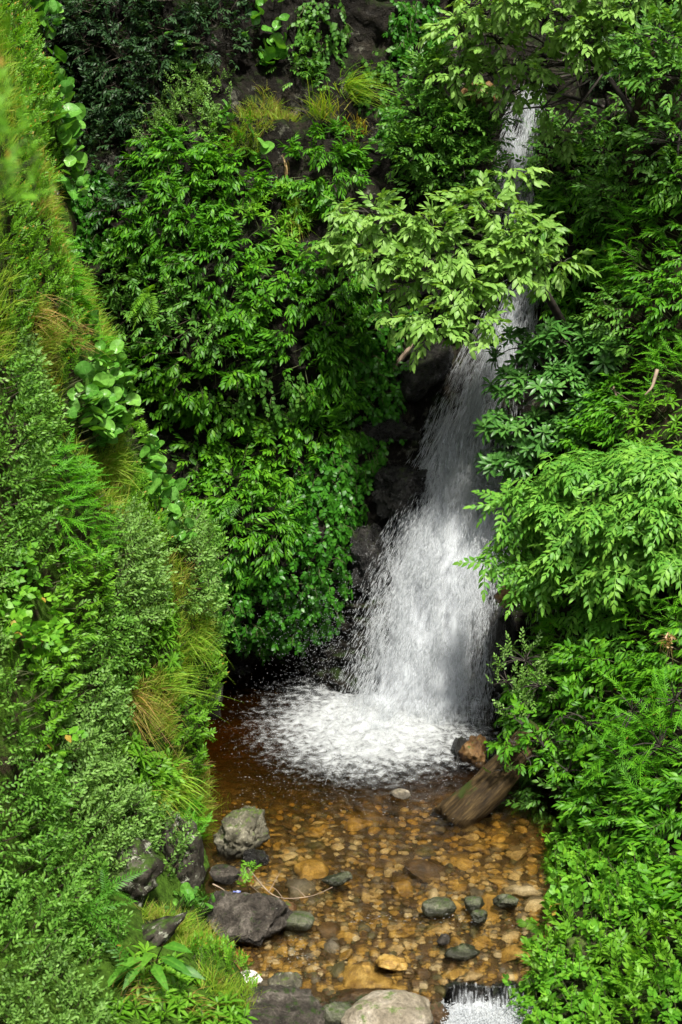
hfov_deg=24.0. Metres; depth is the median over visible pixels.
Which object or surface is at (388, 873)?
river pebble
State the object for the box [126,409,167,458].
leafy bush
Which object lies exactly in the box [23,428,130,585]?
feathery bush
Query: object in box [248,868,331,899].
dead branch
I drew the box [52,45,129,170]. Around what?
dark shrub
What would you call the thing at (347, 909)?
river pebble
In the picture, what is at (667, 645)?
flower spike
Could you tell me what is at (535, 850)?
river pebble
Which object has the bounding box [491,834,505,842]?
river pebble
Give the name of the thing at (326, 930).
river pebble
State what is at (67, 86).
round leaved plant
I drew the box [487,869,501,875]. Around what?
river pebble
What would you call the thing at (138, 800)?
leaved bush
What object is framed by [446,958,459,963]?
river pebble
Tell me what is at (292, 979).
river stone
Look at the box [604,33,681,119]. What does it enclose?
leaved bush
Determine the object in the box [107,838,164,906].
rock ledge
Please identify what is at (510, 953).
river pebble
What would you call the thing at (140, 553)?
leaved bush
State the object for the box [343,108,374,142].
grass tuft
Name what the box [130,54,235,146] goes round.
leaved bush
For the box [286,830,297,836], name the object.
river pebble
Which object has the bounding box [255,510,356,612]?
climbing vine
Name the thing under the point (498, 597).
boulder
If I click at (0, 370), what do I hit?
leaved bush
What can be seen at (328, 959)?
river pebble
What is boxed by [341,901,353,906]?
river pebble
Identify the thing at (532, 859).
river pebble
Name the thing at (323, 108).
grass tuft
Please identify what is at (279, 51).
round leaved plant
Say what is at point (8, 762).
leaved bush
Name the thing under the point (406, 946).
river pebble
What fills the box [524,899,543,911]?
river pebble
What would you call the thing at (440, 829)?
river pebble
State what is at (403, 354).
driftwood piece
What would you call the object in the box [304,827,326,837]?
river pebble
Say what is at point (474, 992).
boulder
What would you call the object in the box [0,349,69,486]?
leaved bush
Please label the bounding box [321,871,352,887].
river stone
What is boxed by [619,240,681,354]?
leafy shrub
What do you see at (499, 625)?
boulder
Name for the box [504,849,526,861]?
river pebble
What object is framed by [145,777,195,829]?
grass tuft
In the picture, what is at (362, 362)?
climbing vine
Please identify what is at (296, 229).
grass tuft
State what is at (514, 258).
broadleaf tree
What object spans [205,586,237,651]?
leaved bush
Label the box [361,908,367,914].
river pebble
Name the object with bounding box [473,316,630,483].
rhododendron
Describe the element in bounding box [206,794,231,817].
grass tuft
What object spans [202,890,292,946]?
boulder
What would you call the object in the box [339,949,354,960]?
river pebble
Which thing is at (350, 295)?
leafy shrub
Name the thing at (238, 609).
climbing vine
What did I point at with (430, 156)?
leaved tree
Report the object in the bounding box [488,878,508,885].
river pebble
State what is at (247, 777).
ground
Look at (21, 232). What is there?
bush
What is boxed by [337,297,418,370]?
climbing vine
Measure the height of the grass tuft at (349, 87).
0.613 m
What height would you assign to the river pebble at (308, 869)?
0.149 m
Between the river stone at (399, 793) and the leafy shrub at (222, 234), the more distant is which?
the leafy shrub at (222, 234)
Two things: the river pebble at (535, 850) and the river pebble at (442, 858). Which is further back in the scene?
the river pebble at (535, 850)
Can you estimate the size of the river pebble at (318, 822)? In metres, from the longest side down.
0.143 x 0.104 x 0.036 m
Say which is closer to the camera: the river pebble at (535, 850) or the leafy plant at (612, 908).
the leafy plant at (612, 908)
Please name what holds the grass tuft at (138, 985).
on the bank cliff at (158, 896)
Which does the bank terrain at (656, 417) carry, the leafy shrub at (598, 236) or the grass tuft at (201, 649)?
the leafy shrub at (598, 236)
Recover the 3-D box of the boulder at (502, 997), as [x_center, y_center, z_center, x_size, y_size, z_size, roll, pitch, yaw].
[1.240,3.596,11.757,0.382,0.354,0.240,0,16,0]
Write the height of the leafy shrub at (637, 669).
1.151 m
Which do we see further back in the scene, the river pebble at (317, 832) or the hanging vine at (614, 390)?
the hanging vine at (614, 390)
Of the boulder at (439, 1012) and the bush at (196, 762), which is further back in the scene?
the bush at (196, 762)
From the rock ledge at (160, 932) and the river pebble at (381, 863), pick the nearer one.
the rock ledge at (160, 932)
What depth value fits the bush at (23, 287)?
11.45 m
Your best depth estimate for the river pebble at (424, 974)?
11.87 m
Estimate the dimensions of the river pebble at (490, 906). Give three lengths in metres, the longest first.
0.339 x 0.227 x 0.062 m
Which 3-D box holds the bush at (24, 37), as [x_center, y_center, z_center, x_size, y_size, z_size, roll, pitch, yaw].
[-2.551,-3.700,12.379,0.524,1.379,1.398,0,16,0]
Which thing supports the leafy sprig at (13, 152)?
on the bank cliff at (158, 896)
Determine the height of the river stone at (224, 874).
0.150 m
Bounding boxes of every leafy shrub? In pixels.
[71,163,126,259]
[93,161,227,289]
[114,117,223,204]
[118,319,208,432]
[139,328,284,442]
[142,111,274,225]
[145,192,274,319]
[168,425,247,493]
[179,460,270,546]
[196,233,319,359]
[202,479,311,592]
[216,410,321,515]
[243,305,378,422]
[264,229,388,357]
[271,123,374,234]
[282,370,370,456]
[309,116,380,175]
[483,667,575,791]
[514,539,576,644]
[520,223,614,339]
[528,173,589,279]
[529,159,619,290]
[545,707,632,801]
[548,623,633,724]
[549,370,633,479]
[552,737,659,847]
[605,605,681,731]
[610,752,681,862]
[613,140,681,242]
[616,839,681,937]
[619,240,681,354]
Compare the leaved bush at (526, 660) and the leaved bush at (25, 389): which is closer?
the leaved bush at (25, 389)
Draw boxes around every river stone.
[209,864,239,885]
[241,970,262,983]
[242,848,269,866]
[267,972,302,987]
[283,911,314,932]
[285,901,296,910]
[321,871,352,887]
[323,1002,351,1023]
[375,954,407,971]
[389,788,410,799]
[421,897,456,918]
[437,933,449,945]
[444,943,479,960]
[464,896,484,912]
[470,909,487,923]
[492,894,518,909]
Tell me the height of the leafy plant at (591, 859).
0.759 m
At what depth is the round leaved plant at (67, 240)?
13.20 m
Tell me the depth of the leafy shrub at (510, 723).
14.93 m
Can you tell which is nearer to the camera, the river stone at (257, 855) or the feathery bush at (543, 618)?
the river stone at (257, 855)
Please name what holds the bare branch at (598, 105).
attached to the leaved tree at (430, 156)
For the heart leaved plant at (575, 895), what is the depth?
12.41 m
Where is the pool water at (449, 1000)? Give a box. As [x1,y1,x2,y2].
[204,662,544,1008]
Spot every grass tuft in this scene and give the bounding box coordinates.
[20,291,75,343]
[63,313,108,370]
[98,447,144,491]
[104,946,178,1011]
[124,671,203,773]
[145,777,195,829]
[152,656,243,715]
[169,765,218,819]
[176,980,230,1022]
[179,906,233,948]
[183,624,229,679]
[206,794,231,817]
[210,129,247,162]
[275,79,362,127]
[276,212,318,249]
[333,60,418,112]
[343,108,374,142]
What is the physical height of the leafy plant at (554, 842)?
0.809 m
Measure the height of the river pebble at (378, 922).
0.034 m
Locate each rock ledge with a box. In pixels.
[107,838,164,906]
[141,911,187,946]
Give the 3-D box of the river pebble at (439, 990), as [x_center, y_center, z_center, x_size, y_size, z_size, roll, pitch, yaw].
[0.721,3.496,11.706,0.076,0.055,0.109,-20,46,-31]
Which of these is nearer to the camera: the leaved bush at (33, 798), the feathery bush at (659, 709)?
the leaved bush at (33, 798)
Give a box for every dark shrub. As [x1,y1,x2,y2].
[37,0,128,94]
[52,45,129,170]
[78,19,190,169]
[80,142,161,233]
[95,0,214,79]
[173,0,265,69]
[585,0,680,96]
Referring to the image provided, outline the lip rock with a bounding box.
[319,988,391,1002]
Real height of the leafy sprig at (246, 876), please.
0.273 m
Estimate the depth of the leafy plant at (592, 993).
11.00 m
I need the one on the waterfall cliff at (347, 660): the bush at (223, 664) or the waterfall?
the waterfall
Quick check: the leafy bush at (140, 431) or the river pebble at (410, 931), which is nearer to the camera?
the river pebble at (410, 931)
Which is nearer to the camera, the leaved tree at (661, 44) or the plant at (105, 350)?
the plant at (105, 350)
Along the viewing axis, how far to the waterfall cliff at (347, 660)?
17.14 m
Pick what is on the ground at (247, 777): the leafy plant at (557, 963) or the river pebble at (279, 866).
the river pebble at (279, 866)
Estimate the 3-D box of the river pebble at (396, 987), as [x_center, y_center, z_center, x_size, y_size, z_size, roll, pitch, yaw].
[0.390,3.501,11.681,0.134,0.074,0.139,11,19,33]
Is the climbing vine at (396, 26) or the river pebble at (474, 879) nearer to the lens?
the river pebble at (474, 879)
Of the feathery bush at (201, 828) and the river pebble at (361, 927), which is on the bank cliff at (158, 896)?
the feathery bush at (201, 828)
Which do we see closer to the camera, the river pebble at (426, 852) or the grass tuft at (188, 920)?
the grass tuft at (188, 920)
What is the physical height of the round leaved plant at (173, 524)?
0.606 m
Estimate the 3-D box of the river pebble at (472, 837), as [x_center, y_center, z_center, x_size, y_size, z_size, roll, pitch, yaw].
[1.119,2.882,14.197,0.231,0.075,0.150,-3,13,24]
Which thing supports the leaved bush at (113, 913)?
on the bank cliff at (158, 896)
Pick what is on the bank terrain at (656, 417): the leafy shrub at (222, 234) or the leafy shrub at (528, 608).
the leafy shrub at (528, 608)
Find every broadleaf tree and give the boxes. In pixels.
[298,166,601,372]
[415,0,681,163]
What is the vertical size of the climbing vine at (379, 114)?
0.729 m
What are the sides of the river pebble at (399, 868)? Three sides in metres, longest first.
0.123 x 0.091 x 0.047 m
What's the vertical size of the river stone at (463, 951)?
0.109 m
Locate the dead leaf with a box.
[275,155,288,197]
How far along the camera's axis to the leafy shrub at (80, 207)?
17.41 m
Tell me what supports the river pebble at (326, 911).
on the ground at (247, 777)
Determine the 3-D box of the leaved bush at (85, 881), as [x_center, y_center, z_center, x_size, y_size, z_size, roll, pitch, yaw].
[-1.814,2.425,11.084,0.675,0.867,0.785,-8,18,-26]
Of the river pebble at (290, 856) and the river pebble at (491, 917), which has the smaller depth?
the river pebble at (491, 917)
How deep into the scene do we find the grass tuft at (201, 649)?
13.69 m
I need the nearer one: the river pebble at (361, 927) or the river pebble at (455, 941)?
the river pebble at (455, 941)
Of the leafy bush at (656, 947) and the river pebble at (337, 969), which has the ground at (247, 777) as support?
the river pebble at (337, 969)
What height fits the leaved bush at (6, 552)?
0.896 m
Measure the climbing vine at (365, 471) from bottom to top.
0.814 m
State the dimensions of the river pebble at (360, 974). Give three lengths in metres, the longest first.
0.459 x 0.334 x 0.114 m
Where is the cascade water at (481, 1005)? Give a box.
[455,987,516,1013]
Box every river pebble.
[236,868,254,881]
[263,840,271,846]
[263,885,274,894]
[267,959,279,966]
[269,833,283,837]
[271,863,285,869]
[273,842,280,850]
[275,946,287,956]
[281,929,306,939]
[282,822,294,829]
[282,852,297,861]
[285,878,315,900]
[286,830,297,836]
[286,939,294,945]
[293,859,328,880]
[296,848,307,852]
[298,827,307,832]
[302,981,311,988]
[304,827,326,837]
[307,841,325,849]
[308,906,316,910]
[309,944,316,950]
[311,821,324,824]
[313,898,321,905]
[315,921,339,939]
[316,985,323,991]
[319,824,328,829]
[322,908,330,915]
[324,940,339,953]
[324,957,332,962]
[330,962,344,978]
[335,843,343,850]
[336,932,357,940]
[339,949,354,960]
[340,834,360,842]
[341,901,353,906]
[342,961,393,988]
[343,907,352,912]
[344,817,372,830]
[349,885,367,896]
[353,803,390,822]
[354,915,362,922]
[354,944,365,949]
[358,924,369,931]
[359,858,371,864]
[360,931,370,938]
[361,892,376,902]
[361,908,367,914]
[368,827,380,833]
[369,918,386,927]
[370,859,394,869]
[384,869,392,876]
[387,924,402,930]
[388,944,403,954]
[391,879,413,896]
[391,985,406,989]
[395,866,403,871]
[401,927,415,934]
[402,973,411,977]
[403,913,412,917]
[403,941,410,949]
[404,859,445,883]
[406,966,414,972]
[410,979,425,988]
[413,882,420,887]
[414,847,435,857]
[415,968,431,980]
[416,944,430,955]
[419,957,432,963]
[427,888,439,898]
[431,826,446,833]
[431,927,455,934]
[434,986,445,997]
[438,855,446,861]
[443,968,465,980]
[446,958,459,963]
[450,936,460,945]
[451,881,466,891]
[453,901,469,915]
[455,832,479,841]
[455,857,472,870]
[458,915,464,922]
[462,844,489,854]
[463,971,482,980]
[468,876,480,883]
[469,929,478,937]
[470,888,483,896]
[474,942,483,949]
[476,832,484,837]
[476,935,490,944]
[478,871,488,877]
[481,894,504,913]
[484,864,494,869]
[486,913,498,924]
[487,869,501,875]
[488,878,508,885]
[489,843,509,850]
[490,820,500,827]
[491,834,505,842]
[498,967,505,972]
[499,944,531,962]
[501,931,519,942]
[502,884,542,896]
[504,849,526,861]
[504,909,517,914]
[507,871,520,880]
[514,825,527,832]
[522,837,531,843]
[523,831,533,837]
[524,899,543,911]
[525,864,536,873]
[526,932,543,938]
[527,857,536,861]
[528,846,543,853]
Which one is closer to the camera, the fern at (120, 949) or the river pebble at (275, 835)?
the fern at (120, 949)
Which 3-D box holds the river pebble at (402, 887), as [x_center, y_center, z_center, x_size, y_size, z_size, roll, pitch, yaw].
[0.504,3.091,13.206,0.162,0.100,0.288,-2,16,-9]
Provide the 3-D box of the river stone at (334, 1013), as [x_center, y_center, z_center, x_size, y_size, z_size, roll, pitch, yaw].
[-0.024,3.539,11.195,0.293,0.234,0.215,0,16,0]
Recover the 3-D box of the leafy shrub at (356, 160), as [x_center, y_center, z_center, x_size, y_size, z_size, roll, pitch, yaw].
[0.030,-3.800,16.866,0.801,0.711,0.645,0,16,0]
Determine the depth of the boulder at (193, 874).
12.86 m
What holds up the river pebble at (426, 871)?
on the ground at (247, 777)
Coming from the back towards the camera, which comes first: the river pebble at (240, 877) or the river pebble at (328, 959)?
the river pebble at (240, 877)
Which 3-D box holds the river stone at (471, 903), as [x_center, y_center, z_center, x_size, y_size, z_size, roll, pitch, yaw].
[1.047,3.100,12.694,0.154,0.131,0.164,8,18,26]
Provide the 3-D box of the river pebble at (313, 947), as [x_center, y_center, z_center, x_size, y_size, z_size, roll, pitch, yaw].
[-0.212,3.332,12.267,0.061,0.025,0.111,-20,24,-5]
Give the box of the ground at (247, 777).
[200,696,567,1002]
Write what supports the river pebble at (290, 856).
on the ground at (247, 777)
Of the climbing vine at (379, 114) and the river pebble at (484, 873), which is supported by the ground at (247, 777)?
the river pebble at (484, 873)
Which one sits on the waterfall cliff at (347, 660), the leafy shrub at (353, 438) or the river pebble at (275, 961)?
the leafy shrub at (353, 438)
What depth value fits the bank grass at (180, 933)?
12.52 m
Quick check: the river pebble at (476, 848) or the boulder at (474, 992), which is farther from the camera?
the river pebble at (476, 848)
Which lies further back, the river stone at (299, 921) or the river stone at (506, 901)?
the river stone at (506, 901)
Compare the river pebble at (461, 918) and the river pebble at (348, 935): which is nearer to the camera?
the river pebble at (348, 935)
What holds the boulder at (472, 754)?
in the pool water at (449, 1000)
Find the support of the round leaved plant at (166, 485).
on the bank cliff at (158, 896)
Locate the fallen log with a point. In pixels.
(480, 795)
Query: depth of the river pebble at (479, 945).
12.28 m
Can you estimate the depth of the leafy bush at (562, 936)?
11.93 m
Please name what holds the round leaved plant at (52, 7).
on the bank cliff at (158, 896)
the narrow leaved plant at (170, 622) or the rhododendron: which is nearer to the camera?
the narrow leaved plant at (170, 622)
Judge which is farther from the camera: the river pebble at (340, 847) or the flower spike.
the river pebble at (340, 847)
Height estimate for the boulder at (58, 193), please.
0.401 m
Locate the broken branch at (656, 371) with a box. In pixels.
[645,369,658,394]
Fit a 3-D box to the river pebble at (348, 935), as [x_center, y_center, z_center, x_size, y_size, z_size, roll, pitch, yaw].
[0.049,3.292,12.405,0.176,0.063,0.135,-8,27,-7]
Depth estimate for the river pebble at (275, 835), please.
14.13 m
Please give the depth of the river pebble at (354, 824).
14.35 m
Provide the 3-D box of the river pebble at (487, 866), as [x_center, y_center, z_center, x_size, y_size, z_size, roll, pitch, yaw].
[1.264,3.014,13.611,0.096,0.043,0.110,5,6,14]
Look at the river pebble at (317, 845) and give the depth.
13.95 m
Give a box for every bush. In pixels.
[0,0,42,116]
[0,182,56,282]
[0,255,40,339]
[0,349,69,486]
[0,357,8,382]
[0,433,23,483]
[0,460,63,575]
[0,501,26,588]
[0,573,19,681]
[0,668,30,752]
[0,728,86,900]
[0,755,21,810]
[0,837,7,890]
[0,863,90,973]
[0,931,121,1023]
[0,953,23,1014]
[3,630,83,771]
[5,326,56,407]
[8,67,55,215]
[16,1,67,184]
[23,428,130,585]
[28,232,79,322]
[32,401,74,459]
[39,533,120,660]
[41,209,67,252]
[45,786,120,908]
[50,703,135,870]
[54,299,94,383]
[54,882,132,975]
[58,220,95,306]
[60,577,155,696]
[64,664,136,766]
[84,234,184,353]
[101,496,182,642]
[104,753,156,861]
[122,448,173,571]
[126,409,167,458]
[129,259,270,376]
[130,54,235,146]
[131,790,199,877]
[134,743,189,825]
[163,497,219,578]
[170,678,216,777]
[176,778,217,837]
[178,560,229,616]
[179,496,228,576]
[181,639,229,726]
[186,731,215,785]
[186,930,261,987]
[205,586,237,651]
[255,33,334,91]
[483,627,564,772]
[486,676,629,791]
[501,717,580,836]
[507,97,622,205]
[511,107,590,191]
[515,607,585,707]
[517,905,589,976]
[550,565,656,665]
[567,97,681,241]
[570,274,654,365]
[572,947,668,1023]
[581,664,681,819]
[591,197,681,302]
[592,677,681,786]
[600,533,681,648]
[600,907,681,984]
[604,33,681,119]
[604,325,681,412]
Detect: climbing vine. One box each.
[197,548,267,646]
[211,561,347,665]
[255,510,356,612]
[258,458,368,550]
[304,599,344,633]
[313,431,387,504]
[336,342,408,455]
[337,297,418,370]
[365,95,424,155]
[382,0,454,84]
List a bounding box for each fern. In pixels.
[76,885,142,941]
[90,923,134,978]
[100,857,147,903]
[127,285,159,329]
[210,500,242,535]
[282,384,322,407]
[322,398,352,419]
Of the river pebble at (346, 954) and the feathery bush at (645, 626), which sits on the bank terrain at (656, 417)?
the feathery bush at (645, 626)
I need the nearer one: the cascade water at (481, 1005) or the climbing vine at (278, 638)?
the cascade water at (481, 1005)
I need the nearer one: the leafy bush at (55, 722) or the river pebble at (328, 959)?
the leafy bush at (55, 722)
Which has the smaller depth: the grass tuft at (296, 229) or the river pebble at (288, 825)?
the river pebble at (288, 825)
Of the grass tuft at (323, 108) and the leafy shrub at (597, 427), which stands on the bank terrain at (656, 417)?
the leafy shrub at (597, 427)
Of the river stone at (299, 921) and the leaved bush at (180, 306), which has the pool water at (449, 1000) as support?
the river stone at (299, 921)
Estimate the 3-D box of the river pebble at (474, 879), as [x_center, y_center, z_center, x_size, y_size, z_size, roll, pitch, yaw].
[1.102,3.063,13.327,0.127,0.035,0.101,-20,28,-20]
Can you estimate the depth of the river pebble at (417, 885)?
13.27 m
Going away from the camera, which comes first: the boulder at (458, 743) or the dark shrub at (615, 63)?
the boulder at (458, 743)
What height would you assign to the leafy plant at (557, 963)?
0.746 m
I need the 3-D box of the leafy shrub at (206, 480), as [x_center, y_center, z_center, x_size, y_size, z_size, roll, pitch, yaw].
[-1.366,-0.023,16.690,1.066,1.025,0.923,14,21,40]
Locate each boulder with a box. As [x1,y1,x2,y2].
[47,183,59,210]
[157,814,205,888]
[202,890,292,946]
[207,681,223,719]
[213,805,269,861]
[216,662,254,686]
[240,984,324,1023]
[340,989,433,1023]
[342,523,386,597]
[361,414,420,444]
[371,464,427,518]
[395,341,453,402]
[430,998,448,1023]
[444,981,490,1007]
[452,737,466,767]
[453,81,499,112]
[458,734,485,772]
[487,606,520,693]
[491,981,518,1009]
[494,584,518,608]
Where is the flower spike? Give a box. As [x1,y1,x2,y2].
[655,633,679,659]
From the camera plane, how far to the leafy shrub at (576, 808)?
13.36 m
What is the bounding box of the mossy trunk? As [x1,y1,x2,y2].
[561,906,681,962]
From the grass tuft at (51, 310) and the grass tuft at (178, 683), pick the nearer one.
the grass tuft at (51, 310)
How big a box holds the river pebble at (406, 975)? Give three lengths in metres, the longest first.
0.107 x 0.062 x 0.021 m
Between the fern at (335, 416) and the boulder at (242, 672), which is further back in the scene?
the boulder at (242, 672)
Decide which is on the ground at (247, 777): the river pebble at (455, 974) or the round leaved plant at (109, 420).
the river pebble at (455, 974)
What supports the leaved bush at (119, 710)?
on the bank cliff at (158, 896)
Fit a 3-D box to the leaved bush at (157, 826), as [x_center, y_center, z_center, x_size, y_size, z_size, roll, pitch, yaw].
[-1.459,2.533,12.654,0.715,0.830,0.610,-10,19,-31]
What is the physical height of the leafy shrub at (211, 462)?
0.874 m
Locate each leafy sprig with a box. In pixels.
[0,12,57,265]
[236,860,261,892]
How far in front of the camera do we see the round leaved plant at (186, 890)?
12.18 m
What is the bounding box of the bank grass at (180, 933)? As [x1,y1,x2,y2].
[0,7,266,1012]
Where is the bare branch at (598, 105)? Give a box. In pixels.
[497,67,604,117]
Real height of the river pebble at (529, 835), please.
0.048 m
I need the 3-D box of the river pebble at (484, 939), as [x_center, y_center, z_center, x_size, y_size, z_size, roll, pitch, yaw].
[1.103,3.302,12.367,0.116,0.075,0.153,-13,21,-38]
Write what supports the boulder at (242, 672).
in the pool water at (449, 1000)
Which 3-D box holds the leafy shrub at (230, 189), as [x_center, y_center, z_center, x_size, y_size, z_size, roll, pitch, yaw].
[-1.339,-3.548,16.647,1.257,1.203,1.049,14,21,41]
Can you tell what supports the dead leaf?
attached to the waterfall cliff at (347, 660)
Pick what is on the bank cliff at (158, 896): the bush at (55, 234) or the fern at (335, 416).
the bush at (55, 234)
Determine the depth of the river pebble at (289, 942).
12.32 m
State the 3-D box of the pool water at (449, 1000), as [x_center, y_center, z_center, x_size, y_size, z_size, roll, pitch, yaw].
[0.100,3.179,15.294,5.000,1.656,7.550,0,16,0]
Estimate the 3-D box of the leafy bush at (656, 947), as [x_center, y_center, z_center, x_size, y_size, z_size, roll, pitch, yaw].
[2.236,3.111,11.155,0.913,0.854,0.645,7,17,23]
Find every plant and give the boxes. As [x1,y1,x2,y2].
[0,541,74,669]
[25,0,64,42]
[37,726,87,785]
[39,45,74,105]
[49,101,85,153]
[51,145,89,201]
[54,200,79,267]
[57,339,141,448]
[73,289,131,366]
[78,302,115,359]
[105,941,204,1023]
[107,941,205,1012]
[114,726,159,796]
[129,430,166,480]
[134,583,186,680]
[140,453,186,513]
[158,494,196,548]
[164,30,209,81]
[164,898,177,914]
[175,882,214,924]
[188,990,257,1023]
[204,99,242,131]
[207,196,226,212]
[222,177,314,274]
[237,123,274,161]
[241,0,289,47]
[255,35,287,67]
[502,941,584,1023]
[516,882,606,947]
[526,961,623,1023]
[540,802,610,871]
[541,844,566,884]
[547,831,644,911]
[568,932,642,984]
[571,884,650,950]
[594,839,681,896]
[621,389,681,456]
[640,954,681,1023]
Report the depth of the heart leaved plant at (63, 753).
11.10 m
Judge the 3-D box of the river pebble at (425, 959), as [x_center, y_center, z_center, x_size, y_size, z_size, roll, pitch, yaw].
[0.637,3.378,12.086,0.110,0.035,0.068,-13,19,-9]
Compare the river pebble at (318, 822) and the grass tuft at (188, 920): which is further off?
the river pebble at (318, 822)
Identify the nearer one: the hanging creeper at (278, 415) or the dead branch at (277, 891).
the dead branch at (277, 891)
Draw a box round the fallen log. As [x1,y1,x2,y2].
[430,719,548,835]
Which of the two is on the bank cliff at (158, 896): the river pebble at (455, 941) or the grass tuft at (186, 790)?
the grass tuft at (186, 790)
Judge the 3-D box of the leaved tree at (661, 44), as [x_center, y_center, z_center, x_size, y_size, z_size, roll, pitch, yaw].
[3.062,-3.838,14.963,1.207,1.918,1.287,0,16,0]
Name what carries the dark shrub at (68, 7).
on the waterfall cliff at (347, 660)
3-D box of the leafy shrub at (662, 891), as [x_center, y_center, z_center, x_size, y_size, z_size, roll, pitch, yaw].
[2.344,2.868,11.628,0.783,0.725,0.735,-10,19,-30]
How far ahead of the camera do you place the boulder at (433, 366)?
16.98 m
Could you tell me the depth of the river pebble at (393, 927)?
12.57 m
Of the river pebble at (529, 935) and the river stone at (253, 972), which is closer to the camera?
the river stone at (253, 972)
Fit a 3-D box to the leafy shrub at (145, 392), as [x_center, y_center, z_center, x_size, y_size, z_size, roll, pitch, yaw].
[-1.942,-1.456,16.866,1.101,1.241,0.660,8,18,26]
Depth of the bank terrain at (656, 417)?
15.01 m
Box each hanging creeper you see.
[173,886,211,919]
[220,359,319,448]
[287,0,353,81]
[345,42,403,114]
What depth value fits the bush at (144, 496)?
13.32 m
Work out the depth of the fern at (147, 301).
16.50 m
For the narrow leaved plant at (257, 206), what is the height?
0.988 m
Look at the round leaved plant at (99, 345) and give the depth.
13.41 m
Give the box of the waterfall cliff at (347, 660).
[33,0,681,760]
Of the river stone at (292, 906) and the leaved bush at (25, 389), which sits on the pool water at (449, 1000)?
the river stone at (292, 906)
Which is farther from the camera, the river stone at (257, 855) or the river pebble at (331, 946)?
the river stone at (257, 855)
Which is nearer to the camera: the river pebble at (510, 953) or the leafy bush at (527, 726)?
the river pebble at (510, 953)
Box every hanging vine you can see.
[610,385,630,410]
[612,74,628,124]
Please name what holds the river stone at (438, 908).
in the pool water at (449, 1000)
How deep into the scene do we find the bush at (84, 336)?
12.49 m
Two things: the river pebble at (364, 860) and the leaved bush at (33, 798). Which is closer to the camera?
the leaved bush at (33, 798)
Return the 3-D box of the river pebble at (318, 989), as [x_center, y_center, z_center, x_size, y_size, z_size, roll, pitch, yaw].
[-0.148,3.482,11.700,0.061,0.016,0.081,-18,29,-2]
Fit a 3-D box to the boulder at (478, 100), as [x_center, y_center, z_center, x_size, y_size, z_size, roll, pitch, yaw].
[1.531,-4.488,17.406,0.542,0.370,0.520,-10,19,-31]
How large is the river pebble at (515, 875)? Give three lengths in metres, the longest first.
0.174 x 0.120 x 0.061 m
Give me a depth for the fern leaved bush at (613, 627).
14.35 m
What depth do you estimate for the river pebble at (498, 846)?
13.88 m
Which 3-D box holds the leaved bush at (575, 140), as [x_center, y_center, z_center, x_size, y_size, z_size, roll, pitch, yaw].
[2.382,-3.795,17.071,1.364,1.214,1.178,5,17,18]
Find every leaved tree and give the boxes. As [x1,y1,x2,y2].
[369,40,524,216]
[452,438,681,630]
[601,0,681,207]
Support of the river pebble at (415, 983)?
on the ground at (247, 777)
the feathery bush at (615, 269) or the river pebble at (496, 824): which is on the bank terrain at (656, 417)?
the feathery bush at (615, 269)
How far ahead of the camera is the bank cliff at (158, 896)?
11.51 m
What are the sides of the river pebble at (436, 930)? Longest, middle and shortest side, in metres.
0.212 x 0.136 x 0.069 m
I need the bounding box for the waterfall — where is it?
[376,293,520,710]
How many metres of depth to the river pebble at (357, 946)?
12.28 m
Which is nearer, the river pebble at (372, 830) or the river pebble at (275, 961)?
the river pebble at (275, 961)
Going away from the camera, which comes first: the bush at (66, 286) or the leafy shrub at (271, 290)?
the bush at (66, 286)
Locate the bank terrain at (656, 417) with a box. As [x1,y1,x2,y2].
[530,47,681,1023]
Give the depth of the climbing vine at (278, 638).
16.83 m
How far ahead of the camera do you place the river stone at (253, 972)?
11.58 m
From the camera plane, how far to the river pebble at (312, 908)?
12.82 m
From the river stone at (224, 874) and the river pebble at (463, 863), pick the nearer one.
the river stone at (224, 874)
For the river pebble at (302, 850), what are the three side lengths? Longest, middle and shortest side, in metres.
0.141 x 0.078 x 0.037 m
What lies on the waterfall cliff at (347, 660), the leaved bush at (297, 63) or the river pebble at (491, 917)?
the leaved bush at (297, 63)
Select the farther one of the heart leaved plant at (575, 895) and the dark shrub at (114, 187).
the dark shrub at (114, 187)
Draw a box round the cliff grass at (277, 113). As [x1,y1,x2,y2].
[215,85,318,235]
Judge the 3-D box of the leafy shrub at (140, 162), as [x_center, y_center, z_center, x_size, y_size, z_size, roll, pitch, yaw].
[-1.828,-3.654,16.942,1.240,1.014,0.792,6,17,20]
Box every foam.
[258,684,488,779]
[446,1001,531,1023]
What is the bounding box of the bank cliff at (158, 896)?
[0,0,246,1023]
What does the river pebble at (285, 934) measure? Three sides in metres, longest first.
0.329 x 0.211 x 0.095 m
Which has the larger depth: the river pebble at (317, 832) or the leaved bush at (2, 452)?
the river pebble at (317, 832)
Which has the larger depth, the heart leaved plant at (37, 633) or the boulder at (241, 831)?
the boulder at (241, 831)
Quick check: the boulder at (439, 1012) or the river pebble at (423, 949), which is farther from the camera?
the river pebble at (423, 949)
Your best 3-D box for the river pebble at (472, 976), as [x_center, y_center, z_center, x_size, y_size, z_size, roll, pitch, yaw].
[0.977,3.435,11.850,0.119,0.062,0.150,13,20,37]
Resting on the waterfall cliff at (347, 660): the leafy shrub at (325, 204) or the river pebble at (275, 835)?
the leafy shrub at (325, 204)

